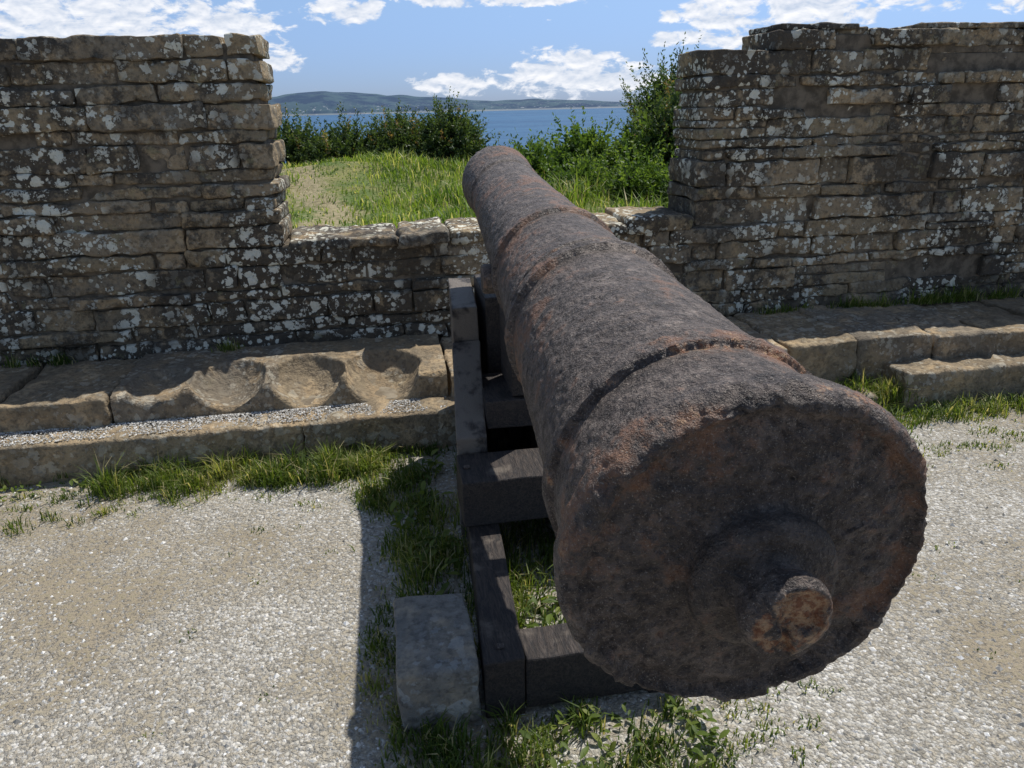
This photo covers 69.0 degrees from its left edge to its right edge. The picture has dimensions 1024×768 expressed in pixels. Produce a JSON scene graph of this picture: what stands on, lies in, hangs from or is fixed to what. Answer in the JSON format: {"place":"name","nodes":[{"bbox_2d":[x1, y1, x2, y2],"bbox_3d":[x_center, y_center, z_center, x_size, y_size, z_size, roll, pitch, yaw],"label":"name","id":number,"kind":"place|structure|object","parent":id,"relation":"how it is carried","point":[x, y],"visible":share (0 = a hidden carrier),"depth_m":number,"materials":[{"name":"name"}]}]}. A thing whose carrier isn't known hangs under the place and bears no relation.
{"place":"outdoors","nodes":[
{"label":"outdoors","id":0,"kind":"place"},
{"bbox_2d":[268,91,633,115],"bbox_3d":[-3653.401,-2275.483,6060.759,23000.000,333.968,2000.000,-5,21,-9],"label":"coastal hills","id":1,"kind":"structure","parent":0,"point":[319,103],"depth_m":5884.26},
{"bbox_2d":[281,108,632,162],"bbox_3d":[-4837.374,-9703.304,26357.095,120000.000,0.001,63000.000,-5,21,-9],"label":"sea","id":2,"kind":"structure","parent":0,"point":[505,123],"depth_m":1870.91,"materials":[{"name":"liquid"}]},
{"bbox_2d":[280,143,667,229],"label":"headland terrain","id":3,"kind":"structure","parent":0,"point":[315,188],"depth_m":6.53,"materials":[{"name":"green plant"}]},
{"bbox_2d":[269,102,391,167],"bbox_3d":[-3.330,-2.782,9.156,4.000,1.312,1.821,1,21,5],"label":"gorse bush","id":4,"kind":"object","parent":3,"relation":"on","point":[302,146],"visible":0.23,"depth_m":8.58,"materials":[{"name":"green plant"}]},
{"bbox_2d":[353,85,505,165],"bbox_3d":[-1.099,-2.824,8.844,1.934,1.345,1.424,8,22,23],"label":"gorse bush","id":5,"kind":"object","parent":3,"relation":"on","point":[445,134],"visible":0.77,"depth_m":8.55,"materials":[{"name":"green plant"}]},
{"bbox_2d":[484,137,559,147],"bbox_3d":[0.175,-2.710,9.315,1.822,0.741,1.185,0,21,3],"label":"gorse bush","id":6,"kind":"object","parent":3,"relation":"on","point":[508,143],"depth_m":9.30,"materials":[{"name":"green plant"}]},
{"bbox_2d":[493,94,676,184],"bbox_3d":[0.687,-2.374,7.466,2.413,0.979,1.356,13,25,34],"label":"shrub","id":7,"kind":"object","parent":3,"relation":"on","point":[579,142],"visible":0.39,"depth_m":7.19,"materials":[{"name":"green plant"}]},
{"bbox_2d":[540,136,677,203],"bbox_3d":[1.063,-1.784,6.378,1.060,0.664,1.916,-18,26,-37],"label":"shrub","id":8,"kind":"object","parent":3,"relation":"on","point":[637,177],"visible":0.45,"depth_m":6.31,"materials":[{"name":"green plant"}]},
{"bbox_2d":[606,30,701,162],"bbox_3d":[1.907,-2.716,7.694,1.900,1.725,2.702,15,26,37],"label":"tall gorse bush","id":9,"kind":"object","parent":3,"relation":"on","point":[662,103],"visible":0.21,"depth_m":7.07,"materials":[{"name":"green plant"}]},
{"bbox_2d":[0,396,1023,767],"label":"gravel ground","id":10,"kind":"structure","parent":0,"point":[190,566],"depth_m":2.45,"materials":[{"name":"beige gravel"}]},
{"bbox_2d":[393,593,482,733],"bbox_3d":[-0.228,0.836,2.246,0.240,0.242,0.375,-5,21,-9],"label":"stone block","id":11,"kind":"object","parent":10,"relation":"on","point":[437,670],"depth_m":2.10,"materials":[{"name":"grey stone"}]},
{"bbox_2d":[0,209,1023,367],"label":"low stone wall","id":12,"kind":"structure","parent":10,"relation":"on","point":[961,265],"depth_m":4.50,"materials":[{"name":"grey stone"}]},
{"bbox_2d":[0,43,277,240],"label":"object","id":13,"kind":"object","parent":12,"relation":"on","point":[148,164],"visible":0.24,"depth_m":3.96,"materials":[{"name":"grey stone"}]},
{"bbox_2d":[0,33,292,260],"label":"stone wall","id":14,"kind":"structure","parent":13,"relation":"on","point":[39,232],"depth_m":3.93,"materials":[{"name":"grey stone"}]},
{"bbox_2d":[0,210,1023,364],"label":"courses","id":15,"kind":"object","parent":12,"relation":"on","point":[265,308],"visible":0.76,"depth_m":4.40,"materials":[{"name":"stone"}]},
{"bbox_2d":[289,206,693,250],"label":"sill stones","id":16,"kind":"object","parent":15,"relation":"on","point":[629,220],"visible":0.63,"depth_m":4.47,"materials":[{"name":"grey stone"}]},
{"bbox_2d":[667,22,1023,225],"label":"merlon right stones","id":17,"kind":"object","parent":12,"relation":"on","point":[763,51],"visible":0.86,"depth_m":4.57,"materials":[{"name":"grey stone"}]},
{"bbox_2d":[679,52,1023,219],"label":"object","id":18,"kind":"object","parent":12,"relation":"on","point":[811,101],"visible":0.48,"depth_m":4.58,"materials":[{"name":"grey stone"}]},
{"bbox_2d":[785,34,1023,53],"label":"stone wall","id":19,"kind":"structure","parent":18,"relation":"on","point":[853,42],"depth_m":4.47,"materials":[{"name":"grey stone"}]},
{"bbox_2d":[0,295,1023,487],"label":"stone steps","id":20,"kind":"structure","parent":10,"relation":"on","point":[947,349],"depth_m":4.03,"materials":[{"name":"beige stone"}]},
{"bbox_2d":[0,280,1023,767],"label":"grass tufts","id":21,"kind":"object","parent":10,"relation":"on","point":[340,464],"visible":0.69,"depth_m":3.19,"materials":[{"name":"green plant"}]},
{"bbox_2d":[0,392,1023,767],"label":"weed plants","id":22,"kind":"object","parent":10,"relation":"on","point":[692,728],"visible":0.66,"depth_m":2.16,"materials":[{"name":"green plant"}]},
{"bbox_2d":[448,274,657,717],"bbox_3d":[0.046,0.109,2.894,0.604,1.071,1.945,-5,21,-9],"label":"gun carriage","id":23,"kind":"object","parent":10,"relation":"on","point":[498,483],"visible":0.46,"depth_m":2.73,"materials":[{"name":"wood"}]},
{"bbox_2d":[462,146,927,701],"bbox_3d":[0.120,-0.265,2.220,0.558,0.730,2.833,-5,21,-9],"label":"cannon","id":24,"kind":"object","parent":23,"relation":"on","point":[734,512],"visible":1,"depth_m":1.06,"materials":[{"name":"metal"}]},
{"bbox_2d":[0,0,1023,101],"label":"sky","id":25,"kind":"structure","parent":0,"point":[485,50],"materials":[{"name":"blue"}]}
]}

